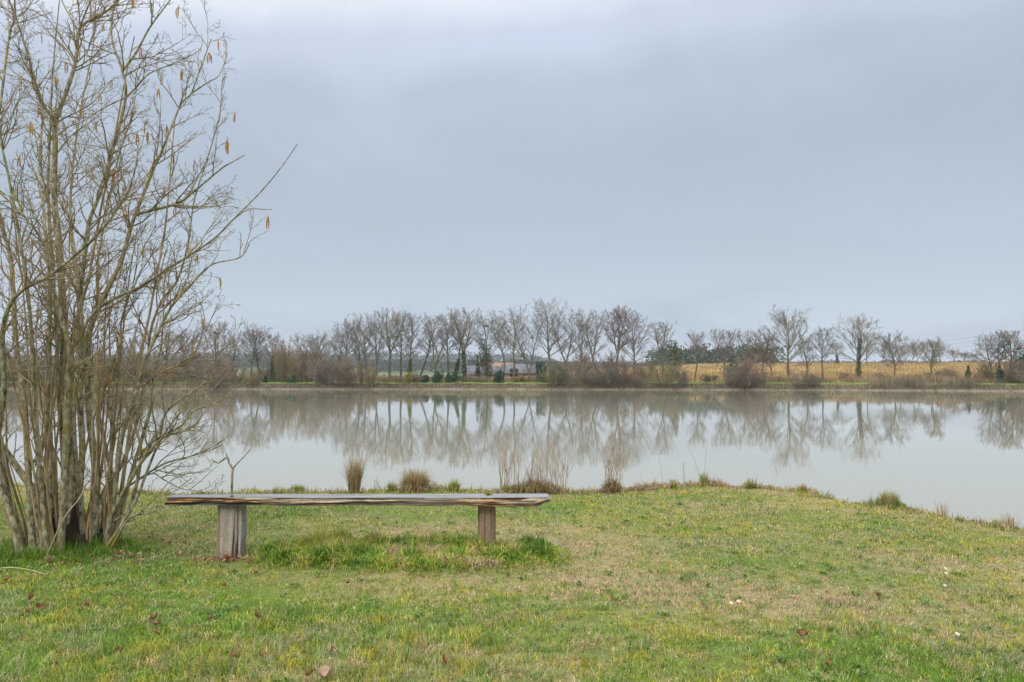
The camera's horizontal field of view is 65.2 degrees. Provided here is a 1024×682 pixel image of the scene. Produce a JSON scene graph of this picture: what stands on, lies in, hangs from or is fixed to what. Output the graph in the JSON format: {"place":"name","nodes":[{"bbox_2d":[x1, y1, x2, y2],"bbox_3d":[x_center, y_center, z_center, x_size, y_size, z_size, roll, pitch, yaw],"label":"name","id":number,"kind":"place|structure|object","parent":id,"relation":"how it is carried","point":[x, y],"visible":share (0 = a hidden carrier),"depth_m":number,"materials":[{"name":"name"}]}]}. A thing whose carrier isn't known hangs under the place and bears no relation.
{"place":"outdoors","nodes":[
{"label":"outdoors","id":0,"kind":"place"},
{"bbox_2d":[211,448,250,494],"bbox_3d":[-2.214,1.026,6.301,0.319,0.371,0.018,0,-2,0],"label":"forked twig","id":1,"kind":"object","parent":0,"point":[230,465],"visible":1,"depth_m":6.30,"materials":[{"name":"wood"}]},
{"bbox_2d":[0,389,1023,528],"bbox_3d":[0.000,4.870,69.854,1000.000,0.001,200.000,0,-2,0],"label":"water","id":2,"kind":"structure","parent":0,"point":[961,453],"depth_m":23.00,"materials":[{"name":"grey liquid"}]},
{"bbox_2d":[0,363,1023,681],"bbox_3d":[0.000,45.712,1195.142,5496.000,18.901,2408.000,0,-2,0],"label":"ground","id":3,"kind":"structure","parent":0,"point":[618,647],"depth_m":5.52,"materials":[{"name":"plant"}]},
{"bbox_2d":[0,356,51,383],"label":"bare bush","id":4,"kind":"object","parent":3,"relation":"on","point":[23,367],"visible":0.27,"depth_m":114.71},
{"bbox_2d":[0,532,162,568],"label":"long grass","id":5,"kind":"structure","parent":3,"relation":"on","point":[80,552],"depth_m":6.30,"materials":[{"name":"plant"}]},
{"bbox_2d":[0,532,254,564],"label":"leaf litter","id":6,"kind":"object","parent":3,"relation":"on","point":[195,557],"visible":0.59,"depth_m":6.26,"materials":[{"name":"plant"}]},
{"bbox_2d":[118,336,148,363],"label":"bare tree","id":7,"kind":"object","parent":3,"relation":"on","point":[132,353],"visible":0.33,"depth_m":123.60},
{"bbox_2d":[116,353,161,382],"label":"bare bush","id":8,"kind":"object","parent":3,"relation":"on","point":[145,375],"visible":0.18,"depth_m":113.98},
{"bbox_2d":[0,0,297,555],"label":"hazel bush","id":9,"kind":"object","parent":3,"relation":"on","point":[48,507],"visible":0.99,"depth_m":6.64,"materials":[{"name":"brown plant"}]},
{"bbox_2d":[143,329,185,371],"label":"bare tree","id":10,"kind":"object","parent":3,"relation":"on","point":[179,356],"visible":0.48,"depth_m":122.06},
{"bbox_2d":[145,362,189,383],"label":"bare bush","id":11,"kind":"object","parent":3,"relation":"on","point":[168,379],"visible":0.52,"depth_m":113.49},
{"bbox_2d":[0,357,374,381],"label":"hedge brush","id":12,"kind":"object","parent":3,"relation":"on","point":[266,373],"visible":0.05,"depth_m":122.10,"materials":[{"name":"brown plant"}]},
{"bbox_2d":[171,328,208,370],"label":"bare tree","id":13,"kind":"object","parent":3,"relation":"on","point":[183,336],"visible":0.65,"depth_m":122.56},
{"bbox_2d":[179,352,214,382],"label":"bare bush","id":14,"kind":"object","parent":3,"relation":"on","point":[200,368],"visible":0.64,"depth_m":113.59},
{"bbox_2d":[0,357,419,367],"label":"distant wood","id":15,"kind":"object","parent":3,"relation":"on","point":[246,363],"visible":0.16,"depth_m":503.82,"materials":[{"name":"grey plant"}]},
{"bbox_2d":[193,319,237,372],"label":"bare tree","id":16,"kind":"object","parent":3,"relation":"on","point":[219,334],"visible":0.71,"depth_m":120.28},
{"bbox_2d":[197,352,239,388],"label":"bare bush","id":17,"kind":"object","parent":3,"relation":"on","point":[216,379],"visible":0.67,"depth_m":110.99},
{"bbox_2d":[219,330,244,372],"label":"bare tree","id":18,"kind":"object","parent":3,"relation":"on","point":[234,352],"visible":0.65,"depth_m":124.06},
{"bbox_2d":[228,361,252,382],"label":"bare bush","id":19,"kind":"object","parent":3,"relation":"on","point":[239,374],"visible":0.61,"depth_m":113.69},
{"bbox_2d":[241,367,262,385],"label":"bare bush","id":20,"kind":"object","parent":3,"relation":"on","point":[255,378],"visible":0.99,"depth_m":110.48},
{"bbox_2d":[242,326,267,379],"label":"bare tree","id":21,"kind":"object","parent":3,"relation":"on","point":[252,353],"visible":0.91,"depth_m":120.01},
{"bbox_2d":[240,321,277,379],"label":"bare tree","id":22,"kind":"object","parent":3,"relation":"on","point":[260,349],"visible":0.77,"depth_m":120.62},
{"bbox_2d":[259,330,280,381],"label":"bare tree","id":23,"kind":"object","parent":3,"relation":"on","point":[271,371],"visible":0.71,"depth_m":118.67,"materials":[{"name":"brown plant"}]},
{"bbox_2d":[270,333,295,382],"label":"bare bush","id":24,"kind":"object","parent":3,"relation":"on","point":[280,362],"visible":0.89,"depth_m":116.73,"materials":[{"name":"plant"}]},
{"bbox_2d":[7,375,581,382],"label":"undergrowth","id":25,"kind":"object","parent":3,"relation":"on","point":[462,380],"visible":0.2,"depth_m":118.43,"materials":[{"name":"brown plant"}]},
{"bbox_2d":[281,341,307,381],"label":"bare bush","id":26,"kind":"object","parent":3,"relation":"on","point":[292,368],"visible":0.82,"depth_m":115.69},
{"bbox_2d":[290,330,326,364],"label":"bare tree","id":27,"kind":"object","parent":3,"relation":"on","point":[308,344],"visible":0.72,"depth_m":127.47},
{"bbox_2d":[293,337,324,381],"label":"bare bush","id":28,"kind":"object","parent":3,"relation":"on","point":[304,375],"visible":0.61,"depth_m":115.31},
{"bbox_2d":[304,353,339,385],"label":"bare bush","id":29,"kind":"object","parent":3,"relation":"on","point":[317,374],"visible":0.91,"depth_m":109.84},
{"bbox_2d":[316,664,332,677],"bbox_3d":[-0.874,1.536,3.732,0.077,0.072,0.041,0,-2,-2],"label":"fallen leaf","id":30,"kind":"object","parent":3,"relation":"on","point":[326,670],"visible":0.99,"depth_m":3.74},
{"bbox_2d":[310,334,338,363],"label":"bare tree","id":31,"kind":"object","parent":3,"relation":"on","point":[324,344],"visible":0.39,"depth_m":131.13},
{"bbox_2d":[308,352,356,385],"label":"bare bush","id":32,"kind":"object","parent":3,"relation":"on","point":[331,380],"visible":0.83,"depth_m":109.69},
{"bbox_2d":[321,328,352,365],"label":"bare tree","id":33,"kind":"object","parent":3,"relation":"on","point":[334,351],"visible":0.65,"depth_m":127.55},
{"bbox_2d":[330,312,362,360],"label":"bare tree","id":34,"kind":"object","parent":3,"relation":"on","point":[346,334],"visible":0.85,"depth_m":122.05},
{"bbox_2d":[333,358,362,386],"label":"bare bush","id":35,"kind":"object","parent":3,"relation":"on","point":[348,372],"visible":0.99,"depth_m":109.56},
{"bbox_2d":[340,455,367,492],"bbox_3d":[-2.002,1.626,9.840,0.559,0.500,0.529,0,-2,0],"label":"grass tussock","id":36,"kind":"object","parent":3,"relation":"on","point":[357,471],"depth_m":9.81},
{"bbox_2d":[162,493,549,559],"bbox_3d":[-1.208,1.521,6.325,3.030,0.611,0.232,0,-2,0],"label":"wooden bench","id":37,"kind":"object","parent":3,"relation":"on","point":[231,523],"visible":0.88,"depth_m":6.25,"materials":[{"name":"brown wood"}]},
{"bbox_2d":[345,324,371,374],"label":"bare tree","id":38,"kind":"object","parent":3,"relation":"on","point":[359,356],"visible":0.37,"depth_m":125.56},
{"bbox_2d":[349,312,379,378],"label":"bare tree","id":39,"kind":"object","parent":3,"relation":"on","point":[363,335],"visible":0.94,"depth_m":120.39,"materials":[{"name":"plant"}]},
{"bbox_2d":[360,364,377,386],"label":"bare bush","id":40,"kind":"object","parent":3,"relation":"on","point":[369,377],"visible":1,"depth_m":109.47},
{"bbox_2d":[365,317,392,380],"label":"bare tree","id":41,"kind":"object","parent":3,"relation":"on","point":[377,351],"visible":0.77,"depth_m":120.98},
{"bbox_2d":[372,308,415,377],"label":"bare tree","id":42,"kind":"object","parent":3,"relation":"on","point":[392,335],"visible":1,"depth_m":118.68,"materials":[{"name":"plant"}]},
{"bbox_2d":[385,309,416,377],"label":"bare tree","id":43,"kind":"object","parent":3,"relation":"on","point":[395,349],"visible":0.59,"depth_m":121.95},
{"bbox_2d":[240,520,581,576],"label":"long grass","id":44,"kind":"structure","parent":3,"relation":"on","point":[401,549],"depth_m":5.98,"materials":[{"name":"plant"}]},
{"bbox_2d":[397,314,428,375],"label":"bare tree","id":45,"kind":"object","parent":3,"relation":"on","point":[409,367],"visible":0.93,"depth_m":119.70,"materials":[{"name":"brown plant"}]},
{"bbox_2d":[388,464,438,492],"bbox_3d":[-1.208,1.728,9.935,0.750,0.408,0.728,0,-2,0],"label":"grass tussock","id":46,"kind":"object","parent":3,"relation":"on","point":[413,482],"depth_m":9.84,"materials":[{"name":"plant"}]},
{"bbox_2d":[416,315,441,374],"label":"bare tree","id":47,"kind":"object","parent":3,"relation":"on","point":[428,340],"visible":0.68,"depth_m":122.10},
{"bbox_2d":[431,371,444,382],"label":"evergreen bush","id":48,"kind":"object","parent":3,"relation":"on","point":[437,378],"visible":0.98,"depth_m":112.51,"materials":[{"name":"green plant"}]},
{"bbox_2d":[419,311,461,373],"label":"bare tree","id":49,"kind":"object","parent":3,"relation":"on","point":[435,348],"visible":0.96,"depth_m":118.90,"materials":[{"name":"plant"}]},
{"bbox_2d":[436,315,457,373],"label":"bare tree","id":50,"kind":"object","parent":3,"relation":"on","point":[448,338],"visible":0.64,"depth_m":120.93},
{"bbox_2d":[444,372,461,382],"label":"evergreen bush","id":51,"kind":"object","parent":3,"relation":"on","point":[453,377],"visible":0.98,"depth_m":113.39,"materials":[{"name":"green plant"}]},
{"bbox_2d":[447,313,470,373],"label":"bare tree","id":52,"kind":"object","parent":3,"relation":"on","point":[456,368],"visible":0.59,"depth_m":119.67,"materials":[{"name":"brown plant"}]},
{"bbox_2d":[446,307,482,381],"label":"bare tree","id":53,"kind":"object","parent":3,"relation":"on","point":[463,353],"visible":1,"depth_m":117.85,"materials":[{"name":"brown plant"}]},
{"bbox_2d":[466,366,500,376],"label":"farm shed","id":54,"kind":"structure","parent":3,"relation":"on","point":[470,370],"depth_m":166.77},
{"bbox_2d":[462,310,505,377],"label":"bare tree","id":55,"kind":"object","parent":3,"relation":"on","point":[486,337],"visible":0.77,"depth_m":123.77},
{"bbox_2d":[477,338,493,379],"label":"ivy tree","id":56,"kind":"object","parent":3,"relation":"on","point":[484,357],"visible":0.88,"depth_m":121.84,"materials":[{"name":"green plant"}]},
{"bbox_2d":[487,309,515,380],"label":"bare tree","id":57,"kind":"object","parent":3,"relation":"on","point":[498,334],"visible":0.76,"depth_m":121.65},
{"bbox_2d":[11,351,995,365],"bbox_3d":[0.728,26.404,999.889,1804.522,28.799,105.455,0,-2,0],"label":"distant wood","id":58,"kind":"object","parent":3,"relation":"on","point":[497,357],"visible":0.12,"depth_m":967.61,"materials":[{"name":"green plant"}]},
{"bbox_2d":[0,497,1023,681],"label":"lawn weeds","id":59,"kind":"object","parent":3,"relation":"on","point":[815,672],"visible":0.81,"depth_m":5.19,"materials":[{"name":"green plant"}]},
{"bbox_2d":[0,475,1023,533],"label":"shore grass","id":60,"kind":"structure","parent":3,"relation":"on","point":[869,502],"depth_m":9.78,"materials":[{"name":"plant"}]},
{"bbox_2d":[0,381,1023,389],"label":"bank bramble","id":61,"kind":"object","parent":3,"relation":"on","point":[835,385],"visible":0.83,"depth_m":107.89,"materials":[{"name":"brown plant"}]},
{"bbox_2d":[494,304,531,381],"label":"bare tree","id":62,"kind":"object","parent":3,"relation":"on","point":[514,345],"visible":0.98,"depth_m":117.90,"materials":[{"name":"plant"}]},
{"bbox_2d":[3,492,1023,681],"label":"plant debris","id":63,"kind":"object","parent":3,"relation":"on","point":[329,657],"visible":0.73,"depth_m":5.54,"materials":[{"name":"brown plant"}]},
{"bbox_2d":[500,364,535,376],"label":"farm shed","id":64,"kind":"structure","parent":3,"relation":"on","point":[520,369],"depth_m":161.08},
{"bbox_2d":[504,312,546,381],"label":"bare tree","id":65,"kind":"object","parent":3,"relation":"on","point":[523,350],"visible":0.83,"depth_m":119.24,"materials":[{"name":"plant"}]},
{"bbox_2d":[474,426,595,495],"bbox_3d":[0.238,1.485,9.944,1.753,0.840,0.838,0,-2,0],"label":"cane clump","id":66,"kind":"object","parent":3,"relation":"on","point":[531,485],"visible":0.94,"depth_m":9.96,"materials":[{"name":"brown plant"}]},
{"bbox_2d":[536,361,546,381],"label":"holly","id":67,"kind":"object","parent":3,"relation":"on","point":[538,366],"visible":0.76,"depth_m":115.62,"materials":[{"name":"green plant"}]},
{"bbox_2d":[528,297,572,377],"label":"bare tree","id":68,"kind":"object","parent":3,"relation":"on","point":[547,331],"visible":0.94,"depth_m":119.89,"materials":[{"name":"plant"}]},
{"bbox_2d":[538,359,574,386],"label":"bare bush","id":69,"kind":"object","parent":3,"relation":"on","point":[552,374],"visible":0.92,"depth_m":107.75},
{"bbox_2d":[539,310,584,372],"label":"bare tree","id":70,"kind":"object","parent":3,"relation":"on","point":[570,337],"visible":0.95,"depth_m":119.23,"materials":[{"name":"plant"}]},
{"bbox_2d":[550,354,591,385],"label":"bare bush","id":71,"kind":"object","parent":3,"relation":"on","point":[576,373],"visible":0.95,"depth_m":107.17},
{"bbox_2d":[357,358,796,371],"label":"distant wood","id":72,"kind":"object","parent":3,"relation":"on","point":[441,366],"visible":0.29,"depth_m":417.61,"materials":[{"name":"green plant"}]},
{"bbox_2d":[569,316,593,357],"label":"bare tree","id":73,"kind":"object","parent":3,"relation":"on","point":[582,339],"visible":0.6,"depth_m":124.92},
{"bbox_2d":[571,343,596,378],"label":"bare bush","id":74,"kind":"object","parent":3,"relation":"on","point":[581,360],"visible":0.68,"depth_m":113.35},
{"bbox_2d":[571,309,607,373],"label":"bare tree","id":75,"kind":"object","parent":3,"relation":"on","point":[596,339],"visible":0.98,"depth_m":120.79,"materials":[{"name":"plant"}]},
{"bbox_2d":[575,367,608,384],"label":"bare bush","id":76,"kind":"object","parent":3,"relation":"on","point":[593,376],"visible":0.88,"depth_m":106.94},
{"bbox_2d":[596,422,626,493],"bbox_3d":[1.271,1.462,10.119,0.455,0.914,0.628,0,-2,0],"label":"cane clump","id":77,"kind":"object","parent":3,"relation":"on","point":[613,485],"visible":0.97,"depth_m":10.05,"materials":[{"name":"beige plant"}]},
{"bbox_2d":[592,348,636,385],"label":"bare bush","id":78,"kind":"object","parent":3,"relation":"on","point":[611,374],"visible":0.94,"depth_m":106.58,"materials":[{"name":"plant"}]},
{"bbox_2d":[596,305,634,369],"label":"bare tree","id":79,"kind":"object","parent":3,"relation":"on","point":[615,330],"visible":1,"depth_m":118.86,"materials":[{"name":"plant"}]},
{"bbox_2d":[617,309,653,375],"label":"bare tree","id":80,"kind":"object","parent":3,"relation":"on","point":[632,339],"visible":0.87,"depth_m":120.70,"materials":[{"name":"plant"}]},
{"bbox_2d":[620,355,652,386],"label":"bare bush","id":81,"kind":"object","parent":3,"relation":"on","point":[633,373],"visible":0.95,"depth_m":106.29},
{"bbox_2d":[648,320,676,381],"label":"bare tree","id":82,"kind":"object","parent":3,"relation":"on","point":[657,336],"visible":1,"depth_m":117.79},
{"bbox_2d":[645,353,688,387],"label":"bare bush","id":83,"kind":"object","parent":3,"relation":"on","point":[674,370],"visible":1,"depth_m":105.81,"materials":[{"name":"plant"}]},
{"bbox_2d":[668,340,683,381],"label":"ivy tree","id":84,"kind":"object","parent":3,"relation":"on","point":[674,354],"visible":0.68,"depth_m":117.73,"materials":[{"name":"green plant"}]},
{"bbox_2d":[675,365,689,386],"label":"bare bush","id":85,"kind":"object","parent":3,"relation":"on","point":[681,379],"visible":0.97,"depth_m":105.51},
{"bbox_2d":[380,370,1005,381],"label":"field stubble","id":86,"kind":"object","parent":3,"relation":"on","point":[833,374],"visible":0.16,"depth_m":142.80,"materials":[{"name":"plant"}]},
{"bbox_2d":[685,329,707,381],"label":"bare tree","id":87,"kind":"object","parent":3,"relation":"on","point":[700,337],"visible":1,"depth_m":118.63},
{"bbox_2d":[644,343,786,365],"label":"distant wood","id":88,"kind":"object","parent":3,"relation":"on","point":[709,356],"visible":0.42,"depth_m":291.10,"materials":[{"name":"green plant"}]},
{"bbox_2d":[706,327,736,378],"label":"bare tree","id":89,"kind":"object","parent":3,"relation":"on","point":[722,350],"visible":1,"depth_m":120.22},
{"bbox_2d":[716,356,751,386],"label":"bare bush","id":90,"kind":"object","parent":3,"relation":"on","point":[727,374],"visible":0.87,"depth_m":104.74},
{"bbox_2d":[728,328,763,363],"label":"bare tree","id":91,"kind":"object","parent":3,"relation":"on","point":[752,346],"visible":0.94,"depth_m":121.05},
{"bbox_2d":[729,352,771,387],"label":"bare bush","id":92,"kind":"object","parent":3,"relation":"on","point":[749,375],"visible":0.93,"depth_m":104.26,"materials":[{"name":"plant"}]},
{"bbox_2d":[752,329,776,374],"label":"bare tree","id":93,"kind":"object","parent":3,"relation":"on","point":[762,356],"visible":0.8,"depth_m":121.79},
{"bbox_2d":[756,336,778,373],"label":"bare tree","id":94,"kind":"object","parent":3,"relation":"on","point":[769,355],"visible":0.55,"depth_m":125.28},
{"bbox_2d":[536,361,1017,374],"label":"field stubble","id":95,"kind":"object","parent":3,"relation":"on","point":[846,365],"visible":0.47,"depth_m":192.79,"materials":[{"name":"plant"}]},
{"bbox_2d":[566,374,1009,388],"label":"bank scrub","id":96,"kind":"object","parent":3,"relation":"on","point":[876,381],"visible":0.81,"depth_m":101.07,"materials":[{"name":"brown plant"}]},
{"bbox_2d":[761,303,818,377],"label":"bare tree","id":97,"kind":"object","parent":3,"relation":"on","point":[784,330],"visible":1,"depth_m":117.67,"materials":[{"name":"plant"}]},
{"bbox_2d":[786,366,815,388],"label":"bare bush","id":98,"kind":"object","parent":3,"relation":"on","point":[792,374],"visible":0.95,"depth_m":103.35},
{"bbox_2d":[793,334,818,374],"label":"bare tree","id":99,"kind":"object","parent":3,"relation":"on","point":[806,357],"visible":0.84,"depth_m":118.83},
{"bbox_2d":[617,373,1021,382],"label":"hedge bottom","id":100,"kind":"object","parent":3,"relation":"on","point":[777,378],"visible":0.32,"depth_m":109.62,"materials":[{"name":"brown plant"}]},
{"bbox_2d":[807,326,836,377],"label":"bare tree","id":101,"kind":"object","parent":3,"relation":"on","point":[821,346],"visible":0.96,"depth_m":118.98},
{"bbox_2d":[832,314,882,377],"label":"bare tree","id":102,"kind":"object","parent":3,"relation":"on","point":[858,348],"visible":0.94,"depth_m":116.77,"materials":[{"name":"brown plant"}]},
{"bbox_2d":[694,359,1023,362],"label":"distant wood","id":103,"kind":"object","parent":3,"relation":"on","point":[940,361],"visible":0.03,"depth_m":473.16,"materials":[{"name":"grey plant"}]},
{"bbox_2d":[876,488,902,506],"bbox_3d":[4.183,1.733,8.864,0.419,0.205,0.394,0,-2,0],"label":"grass tussock","id":104,"kind":"object","parent":3,"relation":"on","point":[884,498],"depth_m":8.83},
{"bbox_2d":[873,330,914,376],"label":"bare tree","id":105,"kind":"object","parent":3,"relation":"on","point":[887,344],"visible":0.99,"depth_m":117.01,"materials":[{"name":"plant"}]},
{"bbox_2d":[903,338,927,363],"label":"bare tree","id":106,"kind":"object","parent":3,"relation":"on","point":[921,346],"visible":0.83,"depth_m":217.96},
{"bbox_2d":[920,336,943,374],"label":"bare tree","id":107,"kind":"object","parent":3,"relation":"on","point":[933,358],"visible":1,"depth_m":116.63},
{"bbox_2d":[973,330,1007,378],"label":"bare tree","id":108,"kind":"object","parent":3,"relation":"on","point":[987,349],"visible":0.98,"depth_m":107.22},
{"bbox_2d":[976,355,1006,382],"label":"bare bush","id":109,"kind":"object","parent":3,"relation":"on","point":[986,368],"visible":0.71,"depth_m":105.87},
{"bbox_2d":[990,330,1012,358],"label":"bare tree","id":110,"kind":"object","parent":3,"relation":"on","point":[999,343],"visible":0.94,"depth_m":106.94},
{"bbox_2d":[993,354,1023,383],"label":"bare bush","id":111,"kind":"object","parent":3,"relation":"on","point":[1011,367],"visible":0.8,"depth_m":102.62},
{"bbox_2d":[998,330,1023,363],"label":"bare tree","id":112,"kind":"object","parent":3,"relation":"on","point":[1010,342],"visible":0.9,"depth_m":106.04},
{"bbox_2d":[0,0,1023,362],"label":"sky","id":113,"kind":"structure","parent":0,"point":[702,165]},
{"bbox_2d":[7,381,1023,385],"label":"bank grass","id":114,"kind":"structure","parent":0,"point":[854,383],"depth_m":111.85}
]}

